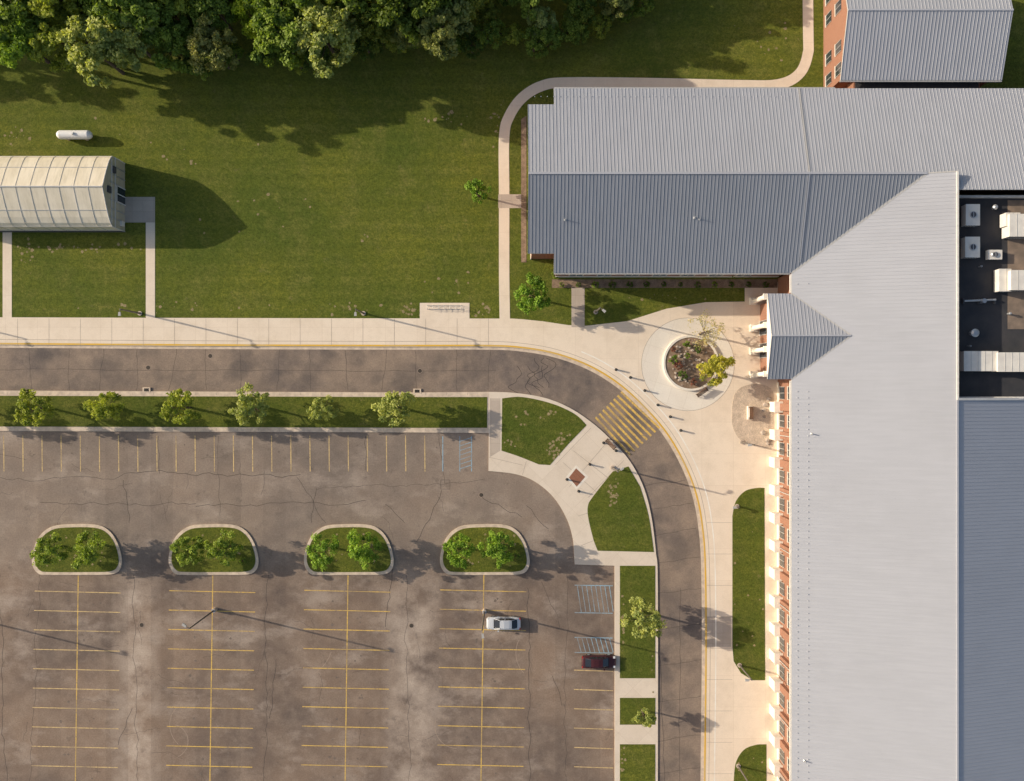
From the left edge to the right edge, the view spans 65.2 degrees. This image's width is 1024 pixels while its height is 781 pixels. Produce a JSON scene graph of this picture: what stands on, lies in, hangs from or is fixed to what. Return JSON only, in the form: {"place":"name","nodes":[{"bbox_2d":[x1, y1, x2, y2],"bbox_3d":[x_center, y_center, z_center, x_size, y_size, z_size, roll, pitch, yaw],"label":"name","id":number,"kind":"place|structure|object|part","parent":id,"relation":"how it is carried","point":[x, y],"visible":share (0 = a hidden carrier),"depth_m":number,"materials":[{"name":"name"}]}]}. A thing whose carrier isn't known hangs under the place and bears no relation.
{"place":"outdoors","nodes":[
{"label":"outdoors","id":0,"kind":"place"},
{"bbox_2d":[0,431,614,780],"bbox_3d":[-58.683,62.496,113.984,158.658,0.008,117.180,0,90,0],"label":"parking lot","id":1,"kind":"structure","parent":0,"point":[281,663],"depth_m":113.99,"materials":[{"name":"grey asphalt"}]},
{"bbox_2d":[32,524,121,574],"bbox_3d":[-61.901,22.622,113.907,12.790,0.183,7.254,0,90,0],"label":"parking island","id":2,"kind":"structure","parent":1,"relation":"on","point":[108,561],"depth_m":113.82,"materials":[{"name":"plant"}]},
{"bbox_2d":[29,531,72,566],"bbox_3d":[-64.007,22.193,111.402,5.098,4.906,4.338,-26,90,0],"label":"deciduous tree","id":3,"kind":"object","parent":2,"relation":"on","point":[41,559],"visible":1,"depth_m":110.03,"materials":[{"name":"green plant"}]},
{"bbox_2d":[71,530,106,568],"bbox_3d":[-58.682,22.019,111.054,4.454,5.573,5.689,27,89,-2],"label":"deciduous tree","id":4,"kind":"object","parent":2,"relation":"on","point":[88,555],"visible":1,"depth_m":109.68,"materials":[{"name":"green plant"}]},
{"bbox_2d":[182,607,217,628],"bbox_3d":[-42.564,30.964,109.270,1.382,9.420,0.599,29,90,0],"label":"parking lot lamp","id":5,"kind":"object","parent":1,"relation":"on","point":[214,609],"visible":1,"depth_m":109.28,"materials":[{"name":"metal"}]},
{"bbox_2d":[168,524,258,574],"bbox_3d":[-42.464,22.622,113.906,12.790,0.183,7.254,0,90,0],"label":"parking island","id":6,"kind":"structure","parent":1,"relation":"on","point":[211,534],"depth_m":113.82,"materials":[{"name":"plant"}]},
{"bbox_2d":[169,535,204,566],"bbox_3d":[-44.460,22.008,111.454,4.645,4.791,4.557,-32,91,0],"label":"deciduous tree","id":7,"kind":"object","parent":6,"relation":"on","point":[181,544],"visible":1,"depth_m":110.11,"materials":[{"name":"green plant"}]},
{"bbox_2d":[204,529,243,566],"bbox_3d":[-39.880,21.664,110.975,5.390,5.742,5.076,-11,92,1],"label":"deciduous tree","id":8,"kind":"object","parent":6,"relation":"on","point":[220,544],"visible":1,"depth_m":109.45,"materials":[{"name":"green plant"}]},
{"bbox_2d":[239,557,245,564],"bbox_3d":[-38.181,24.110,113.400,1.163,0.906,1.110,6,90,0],"label":"shrub","id":9,"kind":"object","parent":6,"relation":"on","point":[242,559],"visible":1,"depth_m":113.27,"materials":[{"name":"green plant"}]},
{"bbox_2d":[304,524,393,574],"bbox_3d":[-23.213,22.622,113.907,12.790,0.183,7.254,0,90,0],"label":"parking island","id":10,"kind":"structure","parent":1,"relation":"on","point":[343,563],"depth_m":113.82,"materials":[{"name":"plant"}]},
{"bbox_2d":[305,533,338,571],"bbox_3d":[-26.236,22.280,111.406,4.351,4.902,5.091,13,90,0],"label":"deciduous tree","id":11,"kind":"object","parent":10,"relation":"on","point":[324,559],"visible":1,"depth_m":110.03,"materials":[{"name":"green plant"}]},
{"bbox_2d":[347,528,382,569],"bbox_3d":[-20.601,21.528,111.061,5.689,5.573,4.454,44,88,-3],"label":"deciduous tree","id":12,"kind":"object","parent":10,"relation":"on","point":[356,553],"visible":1,"depth_m":109.77,"materials":[{"name":"green plant"}]},
{"bbox_2d":[482,609,486,637],"bbox_3d":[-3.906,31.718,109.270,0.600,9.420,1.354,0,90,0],"label":"parking lot lamp","id":13,"kind":"object","parent":1,"relation":"on","point":[484,611],"visible":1,"depth_m":109.66,"materials":[{"name":"metal"}]},
{"bbox_2d":[440,524,529,574],"bbox_3d":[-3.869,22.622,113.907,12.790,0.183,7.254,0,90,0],"label":"parking island","id":14,"kind":"structure","parent":1,"relation":"on","point":[477,564],"depth_m":113.82,"materials":[{"name":"plant"}]},
{"bbox_2d":[442,532,475,568],"bbox_3d":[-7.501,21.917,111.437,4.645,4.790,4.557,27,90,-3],"label":"deciduous tree","id":15,"kind":"object","parent":14,"relation":"on","point":[453,559],"visible":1,"depth_m":110.08,"materials":[{"name":"green plant"}]},
{"bbox_2d":[476,530,514,568],"bbox_3d":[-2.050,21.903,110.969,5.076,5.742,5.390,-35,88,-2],"label":"deciduous tree","id":16,"kind":"object","parent":14,"relation":"on","point":[501,556],"visible":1,"depth_m":109.51,"materials":[{"name":"green plant"}]},
{"bbox_2d":[512,551,519,558],"bbox_3d":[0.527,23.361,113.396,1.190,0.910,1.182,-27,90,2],"label":"shrub","id":17,"kind":"object","parent":14,"relation":"on","point":[517,555],"visible":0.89,"depth_m":113.24,"materials":[{"name":"green plant"}]},
{"bbox_2d":[486,616,520,631],"bbox_3d":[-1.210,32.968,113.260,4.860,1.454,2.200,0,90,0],"label":"parked car","id":18,"kind":"object","parent":1,"relation":"on","point":[497,623],"visible":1,"depth_m":113.01,"materials":[{"name":"silver metal"}]},
{"bbox_3d":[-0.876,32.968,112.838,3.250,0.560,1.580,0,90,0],"label":"windows","id":19,"kind":"part","parent":18,"relation":"part of","materials":[{"name":"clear glass"}]},
{"bbox_2d":[582,654,615,670],"bbox_3d":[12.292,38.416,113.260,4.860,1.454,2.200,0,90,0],"label":"parked car","id":20,"kind":"object","parent":1,"relation":"on","point":[589,661],"visible":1,"depth_m":112.98,"materials":[{"name":"red paint"}]},
{"bbox_3d":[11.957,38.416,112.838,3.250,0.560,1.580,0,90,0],"label":"windows","id":21,"kind":"part","parent":20,"relation":"part of","materials":[{"name":"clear glass"}]},
{"bbox_2d":[0,345,704,780],"bbox_3d":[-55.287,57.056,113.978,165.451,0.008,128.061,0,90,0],"label":"road","id":22,"kind":"structure","parent":0,"point":[624,423],"depth_m":113.98,"materials":[{"name":"grey asphalt"}]},
{"bbox_2d":[143,387,150,391],"bbox_3d":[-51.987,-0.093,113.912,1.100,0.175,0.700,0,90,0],"label":"storm drain","id":23,"kind":"object","parent":22,"relation":"on","point":[146,389],"visible":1,"depth_m":113.83,"materials":[{"name":"concrete"}]},
{"bbox_2d":[413,389,420,393],"bbox_3d":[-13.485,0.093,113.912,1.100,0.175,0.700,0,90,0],"label":"storm drain","id":24,"kind":"object","parent":22,"relation":"on","point":[416,391],"visible":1,"depth_m":113.83,"materials":[{"name":"concrete"}]},
{"bbox_2d":[0,0,813,780],"bbox_3d":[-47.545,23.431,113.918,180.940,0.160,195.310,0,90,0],"label":"sidewalk","id":25,"kind":"structure","parent":0,"point":[722,468],"depth_m":113.85,"materials":[{"name":"concrete"}]},
{"bbox_2d":[427,305,461,308],"bbox_3d":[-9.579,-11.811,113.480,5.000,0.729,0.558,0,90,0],"label":"bicycle rack","id":26,"kind":"object","parent":25,"relation":"on","point":[444,305],"visible":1,"depth_m":113.77,"materials":[{"name":"grey metal"}]},
{"bbox_2d":[696,387,707,396],"bbox_3d":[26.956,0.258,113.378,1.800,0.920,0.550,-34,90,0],"label":"park bench","id":27,"kind":"object","parent":25,"relation":"on","point":[700,392],"visible":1,"depth_m":113.37,"materials":[{"name":"brown wood"}]},
{"bbox_2d":[688,309,725,348],"bbox_3d":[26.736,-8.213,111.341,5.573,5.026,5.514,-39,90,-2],"label":"deciduous tree","id":28,"kind":"object","parent":25,"relation":"on","point":[704,339],"visible":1,"depth_m":110.14,"materials":[{"name":"beige plant"}]},
{"bbox_2d":[663,335,771,444],"bbox_3d":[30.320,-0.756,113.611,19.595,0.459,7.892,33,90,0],"label":"circular planter","id":29,"kind":"object","parent":25,"relation":"on","point":[689,365],"visible":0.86,"depth_m":113.58,"materials":[{"name":"stone"}]},
{"bbox_2d":[668,354,677,363],"bbox_3d":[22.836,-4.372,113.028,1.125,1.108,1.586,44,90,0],"label":"shrub","id":30,"kind":"object","parent":29,"relation":"on","point":[672,359],"visible":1,"depth_m":112.76,"materials":[{"name":"green plant"}]},
{"bbox_2d":[674,361,682,369],"bbox_3d":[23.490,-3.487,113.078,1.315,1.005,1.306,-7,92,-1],"label":"shrub","id":31,"kind":"object","parent":29,"relation":"on","point":[679,365],"visible":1,"depth_m":112.92,"materials":[{"name":"red plant"}]},
{"bbox_2d":[678,370,687,379],"bbox_3d":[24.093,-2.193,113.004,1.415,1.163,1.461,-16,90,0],"label":"shrub","id":32,"kind":"object","parent":29,"relation":"on","point":[682,375],"visible":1,"depth_m":112.80,"materials":[{"name":"green plant"}]},
{"bbox_2d":[683,341,690,346],"bbox_3d":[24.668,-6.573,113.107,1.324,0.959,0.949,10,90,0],"label":"shrub","id":33,"kind":"object","parent":29,"relation":"on","point":[685,344],"visible":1,"depth_m":112.89,"materials":[{"name":"green plant"}]},
{"bbox_2d":[696,354,735,386],"bbox_3d":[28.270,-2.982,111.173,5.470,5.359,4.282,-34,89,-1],"label":"deciduous tree","id":34,"kind":"object","parent":29,"relation":"in","point":[719,362],"visible":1,"depth_m":109.88,"materials":[{"name":"yellow plant"}]},
{"bbox_2d":[740,440,754,445],"bbox_3d":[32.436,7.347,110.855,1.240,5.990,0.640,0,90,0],"label":"street lamp","id":35,"kind":"object","parent":25,"relation":"on","point":[743,442],"visible":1,"depth_m":111.73,"materials":[{"name":"metal"}]},
{"bbox_2d":[732,384,773,447],"bbox_3d":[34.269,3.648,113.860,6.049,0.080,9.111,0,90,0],"label":"gravel bed","id":36,"kind":"object","parent":25,"relation":"on","point":[755,396],"visible":0.86,"depth_m":113.82,"materials":[{"name":"beige gravel"}]},
{"bbox_2d":[747,406,752,419],"bbox_3d":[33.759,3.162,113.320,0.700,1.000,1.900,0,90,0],"label":"monument sign","id":37,"kind":"object","parent":36,"relation":"on","point":[749,412],"visible":1,"depth_m":112.88,"materials":[{"name":"stone"}]},
{"bbox_2d":[749,294,767,377],"bbox_3d":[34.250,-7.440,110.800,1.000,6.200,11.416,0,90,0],"label":"entrance columns","id":38,"kind":"structure","parent":25,"relation":"on","point":[754,328],"depth_m":111.49,"materials":[{"name":"stone"}]},
{"bbox_2d":[0,0,1023,696],"bbox_3d":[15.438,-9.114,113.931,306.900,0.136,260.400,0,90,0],"label":"lawn","id":39,"kind":"structure","parent":0,"point":[278,190],"depth_m":113.87,"materials":[{"name":"green plant"}]},
{"bbox_2d":[0,156,125,231],"bbox_3d":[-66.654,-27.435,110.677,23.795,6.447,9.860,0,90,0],"label":"greenhouse","id":40,"kind":"object","parent":39,"relation":"on","point":[62,193],"visible":1,"depth_m":108.89,"materials":[{"name":"grey plastic"}]},
{"bbox_2d":[56,130,92,140],"bbox_3d":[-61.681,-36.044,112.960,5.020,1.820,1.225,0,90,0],"label":"propane tank","id":41,"kind":"object","parent":39,"relation":"on","point":[86,135],"visible":1,"depth_m":112.38,"materials":[{"name":"white metal"}]},
{"bbox_2d":[118,309,141,315],"bbox_3d":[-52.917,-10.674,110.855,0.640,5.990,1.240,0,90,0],"label":"street lamp","id":42,"kind":"object","parent":39,"relation":"on","point":[139,313],"visible":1,"depth_m":110.82,"materials":[{"name":"metal"}]},
{"bbox_2d":[0,0,654,88],"bbox_3d":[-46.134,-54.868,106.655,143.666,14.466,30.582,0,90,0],"label":"woodland","id":43,"kind":"object","parent":39,"relation":"on","point":[311,29],"visible":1,"depth_m":104.99,"materials":[{"name":"green plant"}]},
{"bbox_2d":[354,309,365,315],"bbox_3d":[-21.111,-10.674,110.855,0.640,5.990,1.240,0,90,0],"label":"street lamp","id":44,"kind":"object","parent":39,"relation":"on","point":[363,313],"visible":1,"depth_m":110.39,"materials":[{"name":"metal"}]},
{"bbox_2d":[464,178,492,203],"bbox_3d":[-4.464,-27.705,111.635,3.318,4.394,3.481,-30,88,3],"label":"deciduous tree","id":45,"kind":"object","parent":39,"relation":"on","point":[473,185],"visible":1,"depth_m":110.39,"materials":[{"name":"green plant"}]},
{"bbox_2d":[513,272,550,315],"bbox_3d":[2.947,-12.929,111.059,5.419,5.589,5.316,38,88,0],"label":"deciduous tree","id":46,"kind":"object","parent":39,"relation":"on","point":[540,302],"visible":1,"depth_m":109.43,"materials":[{"name":"green plant"}]},
{"bbox_2d":[594,307,605,313],"bbox_3d":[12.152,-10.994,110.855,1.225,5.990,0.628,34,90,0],"label":"street lamp","id":47,"kind":"object","parent":39,"relation":"on","point":[597,310],"visible":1,"depth_m":110.65,"materials":[{"name":"metal"}]},
{"bbox_2d":[531,0,1023,774],"bbox_3d":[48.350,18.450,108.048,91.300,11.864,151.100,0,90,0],"label":"walls","id":48,"kind":"structure","parent":39,"relation":"on","point":[833,32],"depth_m":110.31,"materials":[{"name":"brick"}]},
{"bbox_2d":[530,254,788,780],"bbox_3d":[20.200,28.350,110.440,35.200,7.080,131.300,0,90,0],"label":"pilasters","id":49,"kind":"object","parent":48,"relation":"attached to","point":[777,630],"visible":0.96,"depth_m":111.48,"materials":[{"name":"brick"}]},
{"bbox_2d":[568,0,840,780],"bbox_3d":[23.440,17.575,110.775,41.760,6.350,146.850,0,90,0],"label":"windows","id":50,"kind":"structure","parent":48,"relation":"attached to","point":[762,331],"depth_m":111.69,"materials":[{"name":"glass"}]},
{"bbox_2d":[528,174,923,272],"bbox_3d":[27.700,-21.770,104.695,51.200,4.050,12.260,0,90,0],"label":"roof south slope","id":51,"kind":"structure","parent":48,"relation":"on","point":[648,223],"depth_m":104.36,"materials":[{"name":"metal"}]},
{"bbox_2d":[528,88,1023,189],"bbox_3d":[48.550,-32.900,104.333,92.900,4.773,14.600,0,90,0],"label":"roof north slope","id":52,"kind":"structure","parent":48,"relation":"on","point":[974,137],"depth_m":104.53,"materials":[{"name":"metal"}]},
{"bbox_2d":[528,9,1023,780],"bbox_3d":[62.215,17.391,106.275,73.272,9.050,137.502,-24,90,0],"label":"roof trim","id":53,"kind":"structure","parent":48,"relation":"on","point":[848,335],"depth_m":102.62,"materials":[{"name":"metal"}]},
{"bbox_2d":[554,80,1001,780],"bbox_3d":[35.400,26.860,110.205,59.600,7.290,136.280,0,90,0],"label":"gutters","id":54,"kind":"object","parent":48,"relation":"attached to","point":[790,394],"visible":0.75,"depth_m":106.56,"materials":[{"name":"grey metal"}]},
{"bbox_2d":[767,336,848,378],"bbox_3d":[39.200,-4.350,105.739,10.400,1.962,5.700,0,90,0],"label":"roof","id":55,"kind":"structure","parent":48,"relation":"on","point":[790,357],"depth_m":105.45,"materials":[{"name":"metal"}]},
{"bbox_2d":[767,293,848,335],"bbox_3d":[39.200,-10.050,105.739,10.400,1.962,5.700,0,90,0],"label":"roof","id":56,"kind":"structure","parent":48,"relation":"on","point":[790,314],"depth_m":105.44,"materials":[{"name":"metal"}]},
{"bbox_2d":[791,172,955,780],"bbox_3d":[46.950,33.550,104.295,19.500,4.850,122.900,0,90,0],"label":"roof west slope","id":57,"kind":"structure","parent":48,"relation":"on","point":[879,549],"depth_m":103.98,"materials":[{"name":"metal"}]},
{"bbox_2d":[564,204,1011,762],"bbox_3d":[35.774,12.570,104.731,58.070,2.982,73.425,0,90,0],"label":"roof vents","id":58,"kind":"object","parent":57,"relation":"on","point":[978,300],"visible":1,"depth_m":103.78,"materials":[{"name":"grey metal"}]},
{"bbox_2d":[840,10,1012,79],"bbox_3d":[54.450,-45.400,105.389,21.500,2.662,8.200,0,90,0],"label":"annex south slope","id":59,"kind":"structure","parent":48,"relation":"on","point":[925,45],"depth_m":105.31,"materials":[{"name":"metal"}]},
{"bbox_2d":[846,0,1012,9],"bbox_3d":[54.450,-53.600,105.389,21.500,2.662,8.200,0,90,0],"label":"annex north slope","id":60,"kind":"structure","parent":48,"relation":"on","point":[928,4],"depth_m":104.34,"materials":[{"name":"metal"}]},
{"bbox_2d":[959,400,1023,780],"bbox_3d":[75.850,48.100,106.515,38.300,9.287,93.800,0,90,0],"label":"roof east slope","id":61,"kind":"structure","parent":48,"relation":"on","point":[991,590],"depth_m":103.09,"materials":[{"name":"metal"}]},
{"bbox_2d":[959,195,1023,398],"bbox_3d":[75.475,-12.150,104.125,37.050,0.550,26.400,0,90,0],"label":"flat roof","id":62,"kind":"structure","parent":48,"relation":"on","point":[998,327],"depth_m":104.34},
{"bbox_2d":[960,237,979,258],"bbox_3d":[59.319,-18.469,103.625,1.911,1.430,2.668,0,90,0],"label":"rooftop hvac unit","id":63,"kind":"object","parent":62,"relation":"on","point":[969,247],"visible":1,"depth_m":103.09,"materials":[{"name":"grey metal"}]},
{"bbox_2d":[961,204,979,226],"bbox_3d":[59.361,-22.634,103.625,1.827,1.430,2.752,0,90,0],"label":"rooftop hvac unit","id":64,"kind":"object","parent":62,"relation":"on","point":[970,215],"visible":1,"depth_m":103.09,"materials":[{"name":"grey metal"}]},
{"bbox_2d":[959,351,997,370],"bbox_3d":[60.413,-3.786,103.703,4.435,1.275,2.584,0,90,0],"label":"rooftop hvac unit","id":65,"kind":"object","parent":62,"relation":"on","point":[977,360],"visible":1,"depth_m":103.09,"materials":[{"name":"grey metal"}]},
{"bbox_2d":[985,250,1001,259],"bbox_3d":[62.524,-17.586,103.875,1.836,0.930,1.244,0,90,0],"label":"rooftop hvac unit","id":66,"kind":"object","parent":62,"relation":"on","point":[997,255],"visible":1,"depth_m":103.59,"materials":[{"name":"grey metal"}]},
{"bbox_2d":[994,269,1010,291],"bbox_3d":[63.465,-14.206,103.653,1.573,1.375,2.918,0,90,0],"label":"rooftop hvac unit","id":67,"kind":"object","parent":62,"relation":"on","point":[1000,280],"visible":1,"depth_m":102.99,"materials":[{"name":"grey metal"}]},
{"bbox_2d":[992,352,1023,371],"bbox_3d":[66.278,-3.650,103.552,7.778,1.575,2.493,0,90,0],"label":"rooftop hvac unit","id":68,"kind":"object","parent":62,"relation":"on","point":[1010,361],"visible":0.99,"depth_m":102.79,"materials":[{"name":"grey metal"}]},
{"bbox_2d":[1000,213,1020,227],"bbox_3d":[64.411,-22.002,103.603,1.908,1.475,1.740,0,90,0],"label":"rooftop hvac unit","id":69,"kind":"object","parent":62,"relation":"on","point":[1004,220],"visible":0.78,"depth_m":103.19,"materials":[{"name":"grey metal"}]},
{"bbox_2d":[1002,214,1023,238],"bbox_3d":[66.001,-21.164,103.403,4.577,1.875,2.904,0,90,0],"label":"rooftop hvac unit","id":70,"kind":"object","parent":62,"relation":"on","point":[1014,229],"visible":1,"depth_m":102.49,"materials":[{"name":"grey metal"}]},
{"bbox_2d":[1008,270,1023,291],"bbox_3d":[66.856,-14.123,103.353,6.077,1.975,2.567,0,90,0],"label":"rooftop hvac unit","id":71,"kind":"object","parent":62,"relation":"on","point":[1015,280],"visible":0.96,"depth_m":102.39,"materials":[{"name":"grey metal"}]},
{"bbox_2d":[488,392,657,780],"bbox_3d":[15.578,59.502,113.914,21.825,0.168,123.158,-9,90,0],"label":"corner sidewalk","id":72,"kind":"structure","parent":0,"point":[549,446],"depth_m":113.83,"materials":[{"name":"concrete"}]},
{"bbox_2d":[605,438,616,449],"bbox_3d":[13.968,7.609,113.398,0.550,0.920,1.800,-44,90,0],"label":"park bench","id":73,"kind":"object","parent":72,"relation":"on","point":[610,442],"visible":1,"depth_m":113.39,"materials":[{"name":"grey wood"}]},
{"bbox_2d":[610,465,623,471],"bbox_3d":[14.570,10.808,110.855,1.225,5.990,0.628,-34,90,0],"label":"street lamp","id":74,"kind":"object","parent":72,"relation":"on","point":[612,467],"visible":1,"depth_m":111.00,"materials":[{"name":"metal"}]},
{"bbox_2d":[620,596,666,638],"bbox_3d":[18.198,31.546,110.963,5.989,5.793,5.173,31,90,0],"label":"deciduous tree","id":75,"kind":"object","parent":72,"relation":"on","point":[657,624],"visible":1,"depth_m":109.31,"materials":[{"name":"green plant"}]},
{"bbox_2d":[631,707,656,727],"bbox_3d":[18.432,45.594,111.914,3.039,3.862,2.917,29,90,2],"label":"deciduous tree","id":76,"kind":"object","parent":72,"relation":"on","point":[648,717],"visible":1,"depth_m":110.75,"materials":[{"name":"green plant"}]},
{"bbox_2d":[511,116,777,780],"bbox_3d":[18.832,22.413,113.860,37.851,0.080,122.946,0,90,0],"label":"verge","id":77,"kind":"structure","parent":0,"point":[748,581],"depth_m":113.83,"materials":[{"name":"green plant"}]},
{"bbox_2d":[592,281,598,287],"bbox_3d":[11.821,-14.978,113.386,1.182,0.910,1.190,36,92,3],"label":"shrub","id":78,"kind":"object","parent":77,"relation":"on","point":[594,284],"visible":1,"depth_m":113.21,"materials":[{"name":"green plant"}]},
{"bbox_2d":[608,281,615,287],"bbox_3d":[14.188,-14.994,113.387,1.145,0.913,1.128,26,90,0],"label":"shrub","id":79,"kind":"object","parent":77,"relation":"on","point":[610,285],"visible":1,"depth_m":113.27,"materials":[{"name":"green plant"}]},
{"bbox_2d":[694,281,700,288],"bbox_3d":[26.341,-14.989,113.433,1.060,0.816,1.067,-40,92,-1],"label":"shrub","id":80,"kind":"object","parent":77,"relation":"on","point":[697,285],"visible":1,"depth_m":113.33,"materials":[{"name":"green plant"}]},
{"bbox_2d":[736,764,747,780],"bbox_3d":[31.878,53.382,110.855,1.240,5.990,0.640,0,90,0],"label":"street lamp","id":81,"kind":"object","parent":77,"relation":"on","point":[738,765],"visible":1,"depth_m":112.44,"materials":[{"name":"metal"}]},
{"bbox_2d":[737,663,751,681],"bbox_3d":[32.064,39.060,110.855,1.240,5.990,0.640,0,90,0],"label":"street lamp","id":82,"kind":"object","parent":77,"relation":"on","point":[739,665],"visible":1,"depth_m":110.97,"materials":[{"name":"metal"}]},
{"label":"ground","id":83,"kind":"structure","parent":0,"visible":0},
{"bbox_2d":[0,391,488,432],"bbox_3d":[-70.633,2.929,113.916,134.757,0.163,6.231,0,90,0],"label":"median strip","id":84,"kind":"object","parent":83,"relation":"on","point":[449,412],"visible":0.89,"depth_m":113.83,"materials":[{"name":"plant"}]},
{"bbox_2d":[13,388,54,426],"bbox_3d":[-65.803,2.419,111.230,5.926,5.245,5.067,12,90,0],"label":"deciduous tree","id":85,"kind":"object","parent":84,"relation":"on","point":[46,405],"visible":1,"depth_m":109.74,"materials":[{"name":"green plant"}]},
{"bbox_2d":[82,391,124,420],"bbox_3d":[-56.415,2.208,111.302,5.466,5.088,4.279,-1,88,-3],"label":"deciduous tree","id":86,"kind":"object","parent":84,"relation":"on","point":[97,409],"visible":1,"depth_m":110.10,"materials":[{"name":"green plant"}]},
{"bbox_2d":[159,388,201,424],"bbox_3d":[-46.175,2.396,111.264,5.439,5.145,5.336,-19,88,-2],"label":"deciduous tree","id":87,"kind":"object","parent":84,"relation":"on","point":[184,416],"visible":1,"depth_m":109.73,"materials":[{"name":"green plant"}]},
{"bbox_2d":[227,382,269,425],"bbox_3d":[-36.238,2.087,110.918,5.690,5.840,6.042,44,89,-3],"label":"deciduous tree","id":88,"kind":"object","parent":84,"relation":"on","point":[247,400],"visible":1,"depth_m":109.43,"materials":[{"name":"green plant"}]},
{"bbox_2d":[306,394,339,420],"bbox_3d":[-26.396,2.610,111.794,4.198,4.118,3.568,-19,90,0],"label":"deciduous tree","id":89,"kind":"object","parent":84,"relation":"on","point":[318,416],"visible":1,"depth_m":110.62,"materials":[{"name":"green plant"}]},
{"bbox_2d":[371,391,416,427],"bbox_3d":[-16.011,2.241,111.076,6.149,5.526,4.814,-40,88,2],"label":"deciduous tree","id":90,"kind":"object","parent":84,"relation":"on","point":[390,400],"visible":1,"depth_m":109.73,"materials":[{"name":"green plant"}]}
]}

